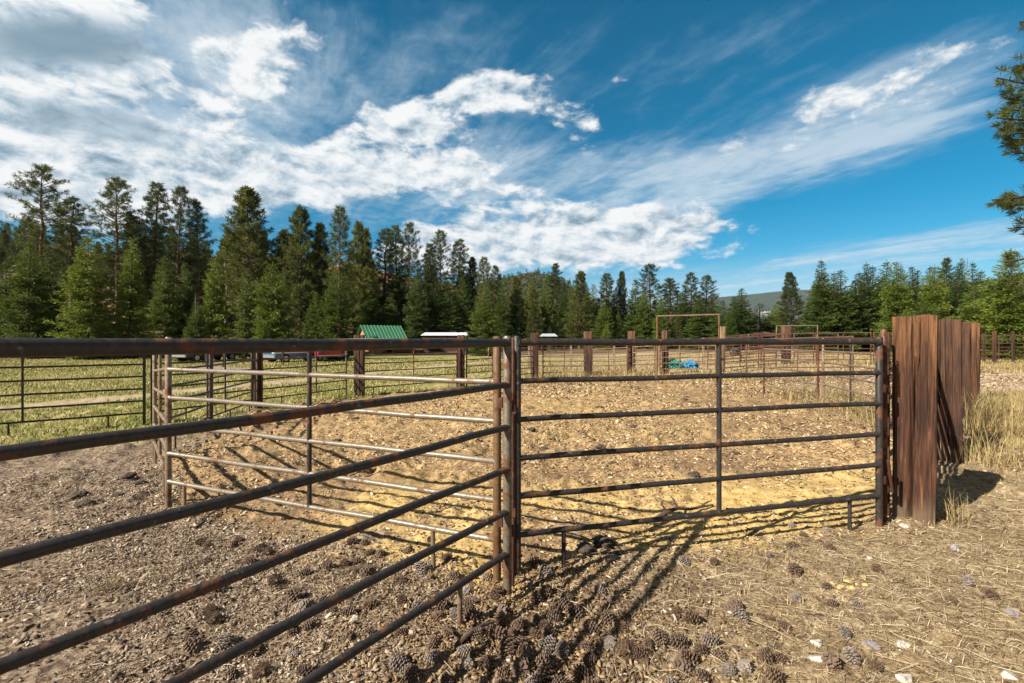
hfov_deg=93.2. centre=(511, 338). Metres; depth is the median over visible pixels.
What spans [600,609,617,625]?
pine cone
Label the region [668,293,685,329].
fir tree
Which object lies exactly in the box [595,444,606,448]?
dung pile
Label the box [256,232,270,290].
pine tree
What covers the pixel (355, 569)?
pine cone
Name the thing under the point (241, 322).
fir tree
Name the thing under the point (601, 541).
dung pile
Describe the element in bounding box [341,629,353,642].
pine cone
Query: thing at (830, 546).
pine cone
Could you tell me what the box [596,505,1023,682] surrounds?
stubble
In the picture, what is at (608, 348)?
fence panel
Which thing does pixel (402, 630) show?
pine cone
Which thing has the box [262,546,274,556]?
pine cone
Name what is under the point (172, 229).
pine tree
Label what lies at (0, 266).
fir tree
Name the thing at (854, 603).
pine cone
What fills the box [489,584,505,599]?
pine cone
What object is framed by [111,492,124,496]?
dung pile
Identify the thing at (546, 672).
pine cone
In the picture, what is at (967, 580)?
pine cone
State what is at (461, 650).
pine cone
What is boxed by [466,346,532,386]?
fence panel
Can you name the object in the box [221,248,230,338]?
dead tree
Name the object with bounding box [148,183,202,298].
pine tree
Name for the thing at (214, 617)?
pine cone
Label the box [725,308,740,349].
fir tree
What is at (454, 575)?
pine cone
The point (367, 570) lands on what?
pine cone
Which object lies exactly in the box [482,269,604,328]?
distant wood
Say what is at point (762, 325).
fir tree
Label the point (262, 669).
pine cone
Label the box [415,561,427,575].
pine cone
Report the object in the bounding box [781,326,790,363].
timber post
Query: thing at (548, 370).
grass tuft
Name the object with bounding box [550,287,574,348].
fir tree
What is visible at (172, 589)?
wood chips
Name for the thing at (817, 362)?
fence panel
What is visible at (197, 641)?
pine cone
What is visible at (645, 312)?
fir tree
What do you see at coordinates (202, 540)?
pine cone
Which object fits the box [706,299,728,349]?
fir tree
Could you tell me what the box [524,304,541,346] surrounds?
pine tree
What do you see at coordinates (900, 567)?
straw stems
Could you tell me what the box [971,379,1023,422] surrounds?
grass tuft
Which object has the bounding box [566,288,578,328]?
fir tree
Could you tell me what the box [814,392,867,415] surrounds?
grass tuft
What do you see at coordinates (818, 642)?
stone
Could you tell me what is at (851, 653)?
pine cone
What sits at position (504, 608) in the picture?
pine cone
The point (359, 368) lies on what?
timber post
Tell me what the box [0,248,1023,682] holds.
ground
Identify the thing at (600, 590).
pine cone
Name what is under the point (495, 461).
fence panel
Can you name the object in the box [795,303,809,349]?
fir tree
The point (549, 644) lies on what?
pine cone
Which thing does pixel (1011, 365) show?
dry grass
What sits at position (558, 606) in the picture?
fallen stick
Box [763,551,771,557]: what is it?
pine cone
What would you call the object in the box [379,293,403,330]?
fir tree
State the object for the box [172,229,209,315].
fir tree
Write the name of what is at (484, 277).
pine tree
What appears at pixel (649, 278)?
pine tree
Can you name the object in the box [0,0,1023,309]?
sky
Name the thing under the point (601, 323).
fir tree
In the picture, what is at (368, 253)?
pine tree
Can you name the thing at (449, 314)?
fir tree
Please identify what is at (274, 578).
pine cone
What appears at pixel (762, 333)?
open shelter
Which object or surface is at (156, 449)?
fence panel
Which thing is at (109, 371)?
pasture grass
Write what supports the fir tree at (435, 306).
on the ground at (132, 454)
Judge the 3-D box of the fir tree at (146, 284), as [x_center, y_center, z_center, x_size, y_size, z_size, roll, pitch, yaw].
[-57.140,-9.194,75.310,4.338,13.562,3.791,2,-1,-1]
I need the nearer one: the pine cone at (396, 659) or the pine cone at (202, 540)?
the pine cone at (396, 659)
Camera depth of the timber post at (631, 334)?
24.28 m
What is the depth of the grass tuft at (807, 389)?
14.24 m
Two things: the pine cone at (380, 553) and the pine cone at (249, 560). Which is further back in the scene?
the pine cone at (380, 553)
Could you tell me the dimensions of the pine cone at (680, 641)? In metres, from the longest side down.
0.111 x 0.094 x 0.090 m
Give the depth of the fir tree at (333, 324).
45.68 m
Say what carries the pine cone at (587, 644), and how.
on the ground at (132, 454)
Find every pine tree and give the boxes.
[0,163,83,274]
[0,234,9,257]
[5,225,14,243]
[5,230,25,271]
[14,217,33,254]
[23,230,51,287]
[44,196,94,313]
[72,225,79,257]
[79,175,149,323]
[86,243,105,281]
[86,255,103,288]
[102,210,156,314]
[133,180,176,324]
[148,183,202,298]
[148,227,166,300]
[158,225,180,278]
[168,234,180,266]
[177,200,216,310]
[203,185,291,338]
[213,238,227,276]
[215,230,237,284]
[223,227,245,300]
[235,235,267,294]
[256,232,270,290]
[260,228,306,338]
[271,205,329,338]
[299,222,343,338]
[301,245,331,317]
[321,204,359,337]
[342,220,373,336]
[349,227,382,327]
[369,228,403,321]
[381,224,412,325]
[391,222,425,333]
[415,243,444,309]
[421,268,441,318]
[423,228,459,302]
[441,281,453,322]
[446,238,474,318]
[461,256,481,337]
[473,256,496,319]
[489,265,504,326]
[507,275,525,334]
[519,286,545,338]
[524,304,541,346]
[543,262,568,325]
[561,270,598,349]
[595,273,620,319]
[609,271,628,338]
[631,262,668,336]
[655,277,686,337]
[671,316,684,348]
[680,272,703,333]
[693,274,720,312]
[774,271,807,348]
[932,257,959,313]
[983,21,1023,294]
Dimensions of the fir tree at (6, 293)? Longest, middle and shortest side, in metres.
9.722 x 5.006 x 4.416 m
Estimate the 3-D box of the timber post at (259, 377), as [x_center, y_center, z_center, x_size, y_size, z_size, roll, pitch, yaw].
[-7.086,1.246,13.450,0.227,2.108,0.166,0,0,-6]
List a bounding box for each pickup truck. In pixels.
[263,352,323,362]
[313,351,341,360]
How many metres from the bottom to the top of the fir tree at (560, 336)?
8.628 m
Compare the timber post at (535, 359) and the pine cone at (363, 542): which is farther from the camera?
the timber post at (535, 359)
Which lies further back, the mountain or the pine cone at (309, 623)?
the mountain
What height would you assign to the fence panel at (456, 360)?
1.820 m
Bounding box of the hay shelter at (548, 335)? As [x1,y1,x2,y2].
[540,334,556,351]
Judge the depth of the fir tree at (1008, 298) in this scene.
30.88 m
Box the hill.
[481,272,582,317]
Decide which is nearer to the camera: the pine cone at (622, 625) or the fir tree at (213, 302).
the pine cone at (622, 625)
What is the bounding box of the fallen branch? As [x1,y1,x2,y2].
[655,495,713,516]
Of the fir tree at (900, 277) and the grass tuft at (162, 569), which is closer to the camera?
the grass tuft at (162, 569)
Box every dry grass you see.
[479,350,1023,386]
[958,360,1023,562]
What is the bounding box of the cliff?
[758,311,769,317]
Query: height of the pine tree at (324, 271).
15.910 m
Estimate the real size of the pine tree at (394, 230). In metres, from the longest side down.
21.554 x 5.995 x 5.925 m
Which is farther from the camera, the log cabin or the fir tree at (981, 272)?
the log cabin
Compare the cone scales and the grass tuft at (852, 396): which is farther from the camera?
the grass tuft at (852, 396)
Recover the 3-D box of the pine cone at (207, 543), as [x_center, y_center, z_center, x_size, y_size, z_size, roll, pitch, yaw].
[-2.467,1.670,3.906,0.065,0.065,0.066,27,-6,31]
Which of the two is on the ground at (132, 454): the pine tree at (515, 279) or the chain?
the pine tree at (515, 279)
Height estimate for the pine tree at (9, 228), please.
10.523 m
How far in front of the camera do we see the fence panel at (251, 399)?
11.95 m
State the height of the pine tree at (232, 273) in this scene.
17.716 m
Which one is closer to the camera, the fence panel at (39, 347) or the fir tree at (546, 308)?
the fence panel at (39, 347)
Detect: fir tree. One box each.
[0,222,9,251]
[0,239,10,271]
[0,240,57,358]
[0,255,3,277]
[0,262,25,337]
[1,224,10,253]
[24,250,72,337]
[43,234,123,359]
[49,234,85,309]
[102,237,158,359]
[106,245,114,285]
[141,246,151,320]
[142,256,186,357]
[161,252,182,316]
[168,263,200,337]
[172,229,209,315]
[172,302,213,361]
[198,258,232,356]
[200,246,229,317]
[214,261,225,307]
[232,269,256,358]
[248,262,296,359]
[300,291,326,356]
[311,267,356,359]
[337,255,353,315]
[353,279,383,331]
[370,256,381,323]
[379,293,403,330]
[392,259,411,329]
[401,273,434,338]
[411,259,422,328]
[417,275,450,336]
[435,291,468,331]
[447,276,477,337]
[464,283,503,355]
[493,285,514,350]
[506,290,528,349]
[523,280,540,348]
[523,288,529,301]
[537,277,555,346]
[545,327,555,349]
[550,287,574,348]
[555,306,569,349]
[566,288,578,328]
[581,285,592,333]
[587,284,599,347]
[589,300,614,348]
[600,324,611,349]
[610,294,628,331]
[613,311,623,348]
[622,280,649,347]
[632,289,652,348]
[641,299,653,347]
[647,295,673,348]
[651,296,668,337]
[662,298,675,333]
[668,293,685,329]
[670,285,691,348]
[680,300,713,349]
[704,296,723,320]
[704,301,717,337]
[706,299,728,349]
[720,288,763,349]
[723,296,740,327]
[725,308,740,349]
[743,309,759,348]
[751,302,773,345]
[763,312,774,336]
[765,300,784,347]
[795,258,852,351]
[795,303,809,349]
[800,284,823,349]
[805,273,832,349]
[819,269,867,350]
[822,273,848,329]
[836,271,879,351]
[853,262,880,349]
[858,265,878,299]
[868,261,919,352]
[868,262,900,350]
[897,266,914,307]
[899,267,923,314]
[909,270,923,300]
[911,299,941,317]
[915,265,954,319]
[917,267,939,307]
[943,263,970,318]
[944,268,965,316]
[954,284,1005,351]
[956,262,990,320]
[958,257,969,280]
[964,248,1023,360]
[974,270,995,312]
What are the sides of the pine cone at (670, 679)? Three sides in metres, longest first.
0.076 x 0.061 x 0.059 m
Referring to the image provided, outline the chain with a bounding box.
[888,345,892,381]
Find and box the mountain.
[669,278,1023,334]
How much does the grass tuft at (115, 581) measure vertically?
0.194 m
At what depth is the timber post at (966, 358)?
8.42 m
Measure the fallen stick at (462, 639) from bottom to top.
0.086 m
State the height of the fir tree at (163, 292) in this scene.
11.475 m
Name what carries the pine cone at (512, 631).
on the ground at (132, 454)
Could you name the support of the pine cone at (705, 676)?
on the ground at (132, 454)
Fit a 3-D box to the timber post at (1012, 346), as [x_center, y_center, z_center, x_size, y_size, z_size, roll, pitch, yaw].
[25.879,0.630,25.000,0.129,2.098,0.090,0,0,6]
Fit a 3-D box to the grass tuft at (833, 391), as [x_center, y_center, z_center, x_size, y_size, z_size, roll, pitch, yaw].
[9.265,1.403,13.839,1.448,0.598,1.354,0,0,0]
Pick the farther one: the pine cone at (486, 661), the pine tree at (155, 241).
the pine tree at (155, 241)
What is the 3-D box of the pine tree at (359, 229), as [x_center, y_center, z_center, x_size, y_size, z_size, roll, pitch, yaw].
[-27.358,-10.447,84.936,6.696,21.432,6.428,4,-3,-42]
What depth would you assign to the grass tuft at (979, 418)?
8.20 m
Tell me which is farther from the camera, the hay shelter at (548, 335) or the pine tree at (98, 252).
the pine tree at (98, 252)
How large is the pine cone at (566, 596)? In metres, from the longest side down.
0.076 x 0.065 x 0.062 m
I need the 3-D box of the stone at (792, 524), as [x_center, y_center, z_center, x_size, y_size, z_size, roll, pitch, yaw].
[2.492,1.657,4.304,0.073,0.059,0.057,14,30,-7]
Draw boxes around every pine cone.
[182,636,203,653]
[183,627,198,640]
[195,537,205,545]
[197,557,211,566]
[202,603,217,615]
[203,541,210,546]
[205,610,222,626]
[212,585,229,592]
[215,631,234,650]
[224,666,239,679]
[227,539,237,546]
[233,536,243,542]
[243,556,255,564]
[244,645,261,657]
[252,661,272,679]
[256,543,266,552]
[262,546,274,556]
[267,620,280,639]
[268,573,282,586]
[286,587,302,602]
[287,625,299,636]
[287,647,300,657]
[295,663,313,677]
[298,567,310,575]
[298,598,314,610]
[299,619,316,630]
[318,595,328,601]
[322,560,333,569]
[326,605,337,612]
[335,586,345,593]
[340,558,349,567]
[340,604,357,617]
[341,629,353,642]
[345,536,357,544]
[351,556,361,564]
[351,566,360,574]
[359,565,374,577]
[360,539,368,545]
[363,597,377,609]
[363,626,374,634]
[365,548,373,555]
[375,548,385,557]
[388,651,410,671]
[393,627,407,636]
[396,575,406,583]
[396,594,407,605]
[403,546,412,553]
[403,663,420,682]
[411,599,423,609]
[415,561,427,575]
[423,648,440,663]
[425,573,434,580]
[428,636,440,648]
[432,598,449,610]
[432,611,442,619]
[440,673,453,682]
[442,552,451,560]
[443,624,454,635]
[448,570,460,580]
[449,607,456,619]
[456,643,471,656]
[461,655,472,670]
[463,585,471,594]
[463,596,478,608]
[463,607,478,621]
[471,627,483,641]
[478,654,494,671]
[482,571,492,580]
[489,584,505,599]
[489,624,505,640]
[492,609,507,626]
[494,666,508,678]
[494,678,505,682]
[497,603,509,613]
[499,635,516,657]
[507,627,518,636]
[510,617,527,630]
[511,657,530,676]
[514,645,534,661]
[515,635,528,648]
[524,672,541,682]
[527,555,540,565]
[529,589,542,605]
[529,627,540,640]
[530,613,539,620]
[534,652,556,668]
[536,663,555,682]
[538,584,552,598]
[539,564,551,577]
[539,619,550,629]
[540,634,556,653]
[541,626,557,641]
[545,608,559,621]
[551,674,568,682]
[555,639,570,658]
[556,597,570,609]
[562,593,572,602]
[565,605,584,618]
[568,663,588,682]
[578,640,592,650]
[580,676,598,682]
[581,619,600,633]
[583,651,597,667]
[594,585,606,595]
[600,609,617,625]
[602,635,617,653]
[614,638,635,659]
[617,620,628,631]
[631,645,648,659]
[643,637,653,648]
[652,627,668,645]
[664,676,677,682]
[668,634,689,650]
[671,605,682,618]
[672,656,693,677]
[677,649,697,666]
[678,555,691,565]
[682,609,699,624]
[691,668,711,682]
[693,643,708,658]
[700,633,718,647]
[709,557,718,565]
[711,649,724,660]
[720,662,736,677]
[726,599,743,612]
[732,606,749,623]
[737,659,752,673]
[755,648,774,663]
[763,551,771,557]
[763,666,783,682]
[773,651,788,664]
[777,620,790,630]
[785,541,799,547]
[787,562,802,576]
[790,591,802,602]
[798,530,807,536]
[820,651,841,670]
[821,582,832,590]
[822,541,835,549]
[825,598,837,607]
[837,625,851,639]
[842,646,860,667]
[850,600,863,608]
[866,659,883,672]
[871,563,882,571]
[945,595,957,602]
[961,575,974,585]
[979,586,989,591]
[984,589,1000,599]
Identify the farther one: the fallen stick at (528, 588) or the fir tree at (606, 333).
the fir tree at (606, 333)
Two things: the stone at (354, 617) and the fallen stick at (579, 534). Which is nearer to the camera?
the stone at (354, 617)
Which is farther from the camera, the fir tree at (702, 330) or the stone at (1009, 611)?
the fir tree at (702, 330)
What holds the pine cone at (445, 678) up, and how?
on the ground at (132, 454)
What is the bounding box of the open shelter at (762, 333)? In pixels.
[751,332,773,349]
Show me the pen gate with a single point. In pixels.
(660, 357)
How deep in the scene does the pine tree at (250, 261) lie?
95.90 m
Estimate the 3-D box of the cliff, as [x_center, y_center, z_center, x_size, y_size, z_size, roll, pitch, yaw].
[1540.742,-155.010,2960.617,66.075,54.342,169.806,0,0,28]
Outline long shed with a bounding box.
[421,332,469,352]
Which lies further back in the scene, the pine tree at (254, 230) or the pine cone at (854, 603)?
the pine tree at (254, 230)
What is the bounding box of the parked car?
[172,353,242,360]
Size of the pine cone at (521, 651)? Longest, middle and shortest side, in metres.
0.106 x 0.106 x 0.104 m
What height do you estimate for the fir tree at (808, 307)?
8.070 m
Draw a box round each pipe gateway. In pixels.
[656,314,719,374]
[776,325,817,336]
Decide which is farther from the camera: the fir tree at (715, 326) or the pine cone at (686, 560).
the fir tree at (715, 326)
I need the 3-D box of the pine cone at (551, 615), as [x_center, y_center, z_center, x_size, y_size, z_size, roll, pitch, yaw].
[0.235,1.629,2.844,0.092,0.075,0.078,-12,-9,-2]
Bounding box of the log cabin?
[357,325,412,352]
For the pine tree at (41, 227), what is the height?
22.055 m
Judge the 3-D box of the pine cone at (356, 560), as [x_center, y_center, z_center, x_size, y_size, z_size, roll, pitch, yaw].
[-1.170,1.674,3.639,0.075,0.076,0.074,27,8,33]
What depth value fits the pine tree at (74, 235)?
119.58 m
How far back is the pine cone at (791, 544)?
3.90 m
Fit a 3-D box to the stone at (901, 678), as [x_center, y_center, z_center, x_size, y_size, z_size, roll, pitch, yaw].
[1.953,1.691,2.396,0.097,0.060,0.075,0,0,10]
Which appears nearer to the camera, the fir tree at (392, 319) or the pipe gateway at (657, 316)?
the pipe gateway at (657, 316)
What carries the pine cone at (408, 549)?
on the ground at (132, 454)
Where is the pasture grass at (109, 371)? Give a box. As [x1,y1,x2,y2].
[0,358,502,445]
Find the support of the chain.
hanging from the latch post at (884, 333)
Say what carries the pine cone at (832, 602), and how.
on the ground at (132, 454)
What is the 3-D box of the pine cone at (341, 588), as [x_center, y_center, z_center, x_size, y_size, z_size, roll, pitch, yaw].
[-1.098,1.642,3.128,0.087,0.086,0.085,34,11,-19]
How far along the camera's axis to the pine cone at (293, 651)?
2.54 m
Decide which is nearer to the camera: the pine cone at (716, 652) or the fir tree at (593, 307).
the pine cone at (716, 652)
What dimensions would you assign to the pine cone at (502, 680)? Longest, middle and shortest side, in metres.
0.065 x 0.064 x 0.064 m
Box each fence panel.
[0,336,514,682]
[0,355,145,434]
[150,353,252,422]
[152,355,164,490]
[157,354,211,447]
[162,336,502,581]
[212,353,257,418]
[261,351,346,408]
[365,348,457,394]
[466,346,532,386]
[488,346,528,369]
[514,336,885,575]
[529,346,570,369]
[542,345,584,376]
[571,346,613,369]
[590,346,626,375]
[614,346,655,368]
[633,346,654,374]
[658,338,702,367]
[703,334,748,362]
[707,335,758,369]
[723,335,776,372]
[741,333,780,359]
[746,336,853,382]
[760,332,813,366]
[763,338,818,403]
[794,333,838,361]
[816,332,871,364]
[822,338,874,420]
[873,332,891,363]
[888,333,892,515]
[980,335,1023,362]
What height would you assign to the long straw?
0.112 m
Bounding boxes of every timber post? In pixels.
[253,353,260,408]
[354,335,364,395]
[457,335,464,386]
[530,333,537,377]
[584,331,591,376]
[628,331,634,374]
[662,330,668,373]
[720,326,724,371]
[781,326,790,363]
[892,314,938,524]
[937,319,962,463]
[962,322,970,434]
[971,323,976,409]
[977,323,980,403]
[982,333,985,362]
[992,331,996,363]
[1011,331,1014,362]
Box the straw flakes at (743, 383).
[140,367,1023,585]
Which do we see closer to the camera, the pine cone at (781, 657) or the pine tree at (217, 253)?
the pine cone at (781, 657)
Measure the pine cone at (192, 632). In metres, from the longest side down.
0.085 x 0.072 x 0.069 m
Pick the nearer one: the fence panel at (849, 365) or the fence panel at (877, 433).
the fence panel at (877, 433)
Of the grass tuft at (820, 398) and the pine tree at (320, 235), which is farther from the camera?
the pine tree at (320, 235)
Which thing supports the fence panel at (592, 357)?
on the ground at (132, 454)
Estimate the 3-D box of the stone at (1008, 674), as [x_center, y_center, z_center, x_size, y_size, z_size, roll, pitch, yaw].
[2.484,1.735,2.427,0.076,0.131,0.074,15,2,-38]
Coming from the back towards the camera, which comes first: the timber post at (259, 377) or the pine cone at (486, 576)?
the timber post at (259, 377)
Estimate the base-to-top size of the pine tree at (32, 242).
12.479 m
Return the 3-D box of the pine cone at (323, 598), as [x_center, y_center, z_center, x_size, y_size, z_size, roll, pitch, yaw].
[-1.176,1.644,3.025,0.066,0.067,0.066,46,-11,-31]
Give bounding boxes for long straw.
[378,494,1023,682]
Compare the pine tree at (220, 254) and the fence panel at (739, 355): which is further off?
the pine tree at (220, 254)
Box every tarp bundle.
[669,359,684,367]
[680,359,699,368]
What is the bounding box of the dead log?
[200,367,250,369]
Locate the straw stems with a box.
[0,425,1023,682]
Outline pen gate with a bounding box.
[659,345,715,373]
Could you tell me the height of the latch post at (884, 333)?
1.860 m
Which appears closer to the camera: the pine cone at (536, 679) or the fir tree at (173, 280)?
the pine cone at (536, 679)
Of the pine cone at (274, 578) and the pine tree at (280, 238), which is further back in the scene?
the pine tree at (280, 238)
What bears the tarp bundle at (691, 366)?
on the ground at (132, 454)
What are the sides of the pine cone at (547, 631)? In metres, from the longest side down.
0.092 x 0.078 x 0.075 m
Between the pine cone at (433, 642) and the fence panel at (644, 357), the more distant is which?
the fence panel at (644, 357)
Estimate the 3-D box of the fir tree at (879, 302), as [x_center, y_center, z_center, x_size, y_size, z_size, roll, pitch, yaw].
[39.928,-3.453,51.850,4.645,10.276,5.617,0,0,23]
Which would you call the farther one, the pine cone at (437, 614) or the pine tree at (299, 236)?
the pine tree at (299, 236)
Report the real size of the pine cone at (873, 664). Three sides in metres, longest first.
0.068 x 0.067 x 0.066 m
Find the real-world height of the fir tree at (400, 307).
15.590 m
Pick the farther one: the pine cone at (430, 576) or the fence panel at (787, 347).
the fence panel at (787, 347)
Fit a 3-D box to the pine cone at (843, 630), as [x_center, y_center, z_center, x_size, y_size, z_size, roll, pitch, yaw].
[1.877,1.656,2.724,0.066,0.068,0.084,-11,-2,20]
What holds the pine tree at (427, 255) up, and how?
on the ground at (132, 454)
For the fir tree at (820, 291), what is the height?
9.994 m
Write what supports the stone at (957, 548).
on the ground at (132, 454)
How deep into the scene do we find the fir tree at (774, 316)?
65.81 m
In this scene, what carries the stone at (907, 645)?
on the ground at (132, 454)
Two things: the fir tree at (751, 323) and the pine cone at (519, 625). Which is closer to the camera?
the pine cone at (519, 625)
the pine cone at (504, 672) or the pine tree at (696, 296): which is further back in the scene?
the pine tree at (696, 296)
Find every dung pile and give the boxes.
[69,490,88,498]
[73,499,95,507]
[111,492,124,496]
[120,472,136,478]
[134,480,146,484]
[538,446,548,450]
[576,541,594,553]
[591,534,616,549]
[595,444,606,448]
[687,471,699,477]
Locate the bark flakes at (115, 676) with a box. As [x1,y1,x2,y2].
[0,466,749,682]
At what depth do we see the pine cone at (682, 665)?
2.41 m
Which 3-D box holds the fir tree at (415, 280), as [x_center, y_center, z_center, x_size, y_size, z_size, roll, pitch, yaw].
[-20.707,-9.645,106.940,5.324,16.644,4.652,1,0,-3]
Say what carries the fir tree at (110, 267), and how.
on the ground at (132, 454)
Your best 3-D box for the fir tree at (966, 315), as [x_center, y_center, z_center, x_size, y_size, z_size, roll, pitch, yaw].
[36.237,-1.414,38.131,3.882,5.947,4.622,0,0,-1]
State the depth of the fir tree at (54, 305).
49.97 m
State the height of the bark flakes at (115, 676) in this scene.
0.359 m
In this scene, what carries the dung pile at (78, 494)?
on the ground at (132, 454)
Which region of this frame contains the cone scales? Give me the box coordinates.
[259,532,799,682]
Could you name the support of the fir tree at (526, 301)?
on the ground at (132, 454)
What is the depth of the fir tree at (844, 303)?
49.29 m
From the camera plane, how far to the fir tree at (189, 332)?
40.76 m
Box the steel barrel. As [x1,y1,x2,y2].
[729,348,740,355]
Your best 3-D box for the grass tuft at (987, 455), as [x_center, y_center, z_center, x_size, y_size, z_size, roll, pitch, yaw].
[6.302,1.363,6.573,1.418,0.679,1.285,0,0,-27]
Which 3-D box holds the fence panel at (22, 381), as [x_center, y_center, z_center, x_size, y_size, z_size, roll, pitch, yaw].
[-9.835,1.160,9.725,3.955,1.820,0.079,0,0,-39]
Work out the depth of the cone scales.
2.75 m
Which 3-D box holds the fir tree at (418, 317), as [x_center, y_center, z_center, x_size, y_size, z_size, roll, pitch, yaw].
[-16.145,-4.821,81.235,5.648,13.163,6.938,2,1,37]
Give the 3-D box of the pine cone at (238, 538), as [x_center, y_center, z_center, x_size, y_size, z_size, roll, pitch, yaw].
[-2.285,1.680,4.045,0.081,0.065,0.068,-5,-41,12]
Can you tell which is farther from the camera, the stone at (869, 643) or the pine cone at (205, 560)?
the pine cone at (205, 560)
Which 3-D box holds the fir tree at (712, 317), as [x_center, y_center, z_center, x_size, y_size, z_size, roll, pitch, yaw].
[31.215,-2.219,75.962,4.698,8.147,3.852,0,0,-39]
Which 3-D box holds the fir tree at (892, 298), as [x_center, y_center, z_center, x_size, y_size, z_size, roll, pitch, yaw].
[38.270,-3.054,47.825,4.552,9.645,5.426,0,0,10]
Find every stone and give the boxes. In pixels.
[349,615,357,621]
[788,522,796,527]
[807,655,822,662]
[810,639,821,647]
[861,636,880,651]
[895,673,912,682]
[896,640,910,648]
[950,544,959,551]
[1000,669,1018,681]
[1004,608,1019,617]
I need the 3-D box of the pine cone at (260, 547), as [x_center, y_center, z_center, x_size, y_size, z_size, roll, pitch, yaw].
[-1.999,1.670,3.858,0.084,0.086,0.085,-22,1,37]
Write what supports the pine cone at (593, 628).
on the ground at (132, 454)
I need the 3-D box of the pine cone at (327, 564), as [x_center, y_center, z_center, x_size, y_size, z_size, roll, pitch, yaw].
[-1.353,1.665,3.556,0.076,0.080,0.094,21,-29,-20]
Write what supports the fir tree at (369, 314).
on the ground at (132, 454)
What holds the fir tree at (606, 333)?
on the ground at (132, 454)
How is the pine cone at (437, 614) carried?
on the ground at (132, 454)
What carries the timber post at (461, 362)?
on the ground at (132, 454)
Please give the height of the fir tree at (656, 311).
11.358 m
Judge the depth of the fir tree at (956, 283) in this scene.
56.66 m
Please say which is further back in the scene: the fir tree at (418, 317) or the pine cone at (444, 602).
the fir tree at (418, 317)
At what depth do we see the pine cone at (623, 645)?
2.51 m
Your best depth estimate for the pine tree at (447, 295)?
89.57 m
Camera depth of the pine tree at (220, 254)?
122.81 m
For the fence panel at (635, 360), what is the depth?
29.78 m
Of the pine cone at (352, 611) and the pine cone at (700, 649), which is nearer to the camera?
the pine cone at (700, 649)
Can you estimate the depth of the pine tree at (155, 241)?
71.65 m
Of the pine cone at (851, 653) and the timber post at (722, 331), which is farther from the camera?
the timber post at (722, 331)
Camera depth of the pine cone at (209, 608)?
2.94 m
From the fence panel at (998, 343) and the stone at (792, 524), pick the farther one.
the fence panel at (998, 343)
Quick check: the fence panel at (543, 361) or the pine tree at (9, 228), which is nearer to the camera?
the fence panel at (543, 361)
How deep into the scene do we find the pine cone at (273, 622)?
2.77 m
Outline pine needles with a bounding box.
[0,470,1023,682]
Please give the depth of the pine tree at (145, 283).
71.34 m
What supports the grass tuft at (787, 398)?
on the ground at (132, 454)
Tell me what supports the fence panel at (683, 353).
on the ground at (132, 454)
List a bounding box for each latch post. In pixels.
[512,337,514,584]
[880,329,890,522]
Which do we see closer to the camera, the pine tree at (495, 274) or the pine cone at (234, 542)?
the pine cone at (234, 542)
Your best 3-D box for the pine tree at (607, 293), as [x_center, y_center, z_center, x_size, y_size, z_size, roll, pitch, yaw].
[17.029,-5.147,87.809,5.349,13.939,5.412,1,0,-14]
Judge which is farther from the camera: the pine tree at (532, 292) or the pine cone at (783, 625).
the pine tree at (532, 292)
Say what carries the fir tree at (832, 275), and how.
on the ground at (132, 454)
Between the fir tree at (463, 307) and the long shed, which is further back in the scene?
the fir tree at (463, 307)
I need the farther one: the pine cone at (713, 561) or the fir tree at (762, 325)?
the fir tree at (762, 325)
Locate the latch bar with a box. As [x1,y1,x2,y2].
[886,460,893,492]
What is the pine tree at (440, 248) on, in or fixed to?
on the ground at (132, 454)
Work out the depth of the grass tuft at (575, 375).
23.99 m
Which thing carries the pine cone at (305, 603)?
on the ground at (132, 454)
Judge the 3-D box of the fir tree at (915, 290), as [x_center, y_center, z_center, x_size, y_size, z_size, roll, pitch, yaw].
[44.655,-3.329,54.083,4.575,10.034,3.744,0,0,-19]
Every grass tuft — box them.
[65,560,142,596]
[130,551,188,585]
[521,369,538,376]
[539,365,569,374]
[559,369,598,376]
[580,368,615,375]
[600,364,624,372]
[610,366,665,375]
[756,382,811,403]
[776,378,821,395]
[797,390,854,409]
[809,380,857,397]
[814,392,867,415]
[826,385,873,401]
[835,399,891,426]
[840,390,891,413]
[936,480,981,527]
[938,417,1021,477]
[962,384,1023,441]
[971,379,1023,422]
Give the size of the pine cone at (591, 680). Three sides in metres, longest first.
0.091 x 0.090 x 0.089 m
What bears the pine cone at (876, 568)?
on the ground at (132, 454)
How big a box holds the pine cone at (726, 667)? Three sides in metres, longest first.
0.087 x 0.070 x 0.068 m
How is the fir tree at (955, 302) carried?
on the ground at (132, 454)
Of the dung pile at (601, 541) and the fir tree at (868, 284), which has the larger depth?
the fir tree at (868, 284)
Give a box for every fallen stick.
[91,546,115,558]
[193,508,222,528]
[434,621,495,645]
[514,572,542,595]
[555,590,569,615]
[570,522,590,539]
[988,443,1005,449]
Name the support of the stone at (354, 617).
on the ground at (132, 454)
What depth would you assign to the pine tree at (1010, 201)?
9.11 m
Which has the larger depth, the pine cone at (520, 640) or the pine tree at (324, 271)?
the pine tree at (324, 271)
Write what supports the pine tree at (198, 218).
on the ground at (132, 454)
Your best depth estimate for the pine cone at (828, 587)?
3.23 m
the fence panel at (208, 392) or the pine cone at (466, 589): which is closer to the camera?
the pine cone at (466, 589)
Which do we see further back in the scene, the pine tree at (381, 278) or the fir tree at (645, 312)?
the pine tree at (381, 278)
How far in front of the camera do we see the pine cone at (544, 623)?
2.74 m
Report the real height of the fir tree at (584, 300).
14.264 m
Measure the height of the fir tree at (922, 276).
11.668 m
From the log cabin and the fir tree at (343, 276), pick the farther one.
the fir tree at (343, 276)
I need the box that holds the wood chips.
[0,421,1023,682]
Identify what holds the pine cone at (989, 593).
on the ground at (132, 454)

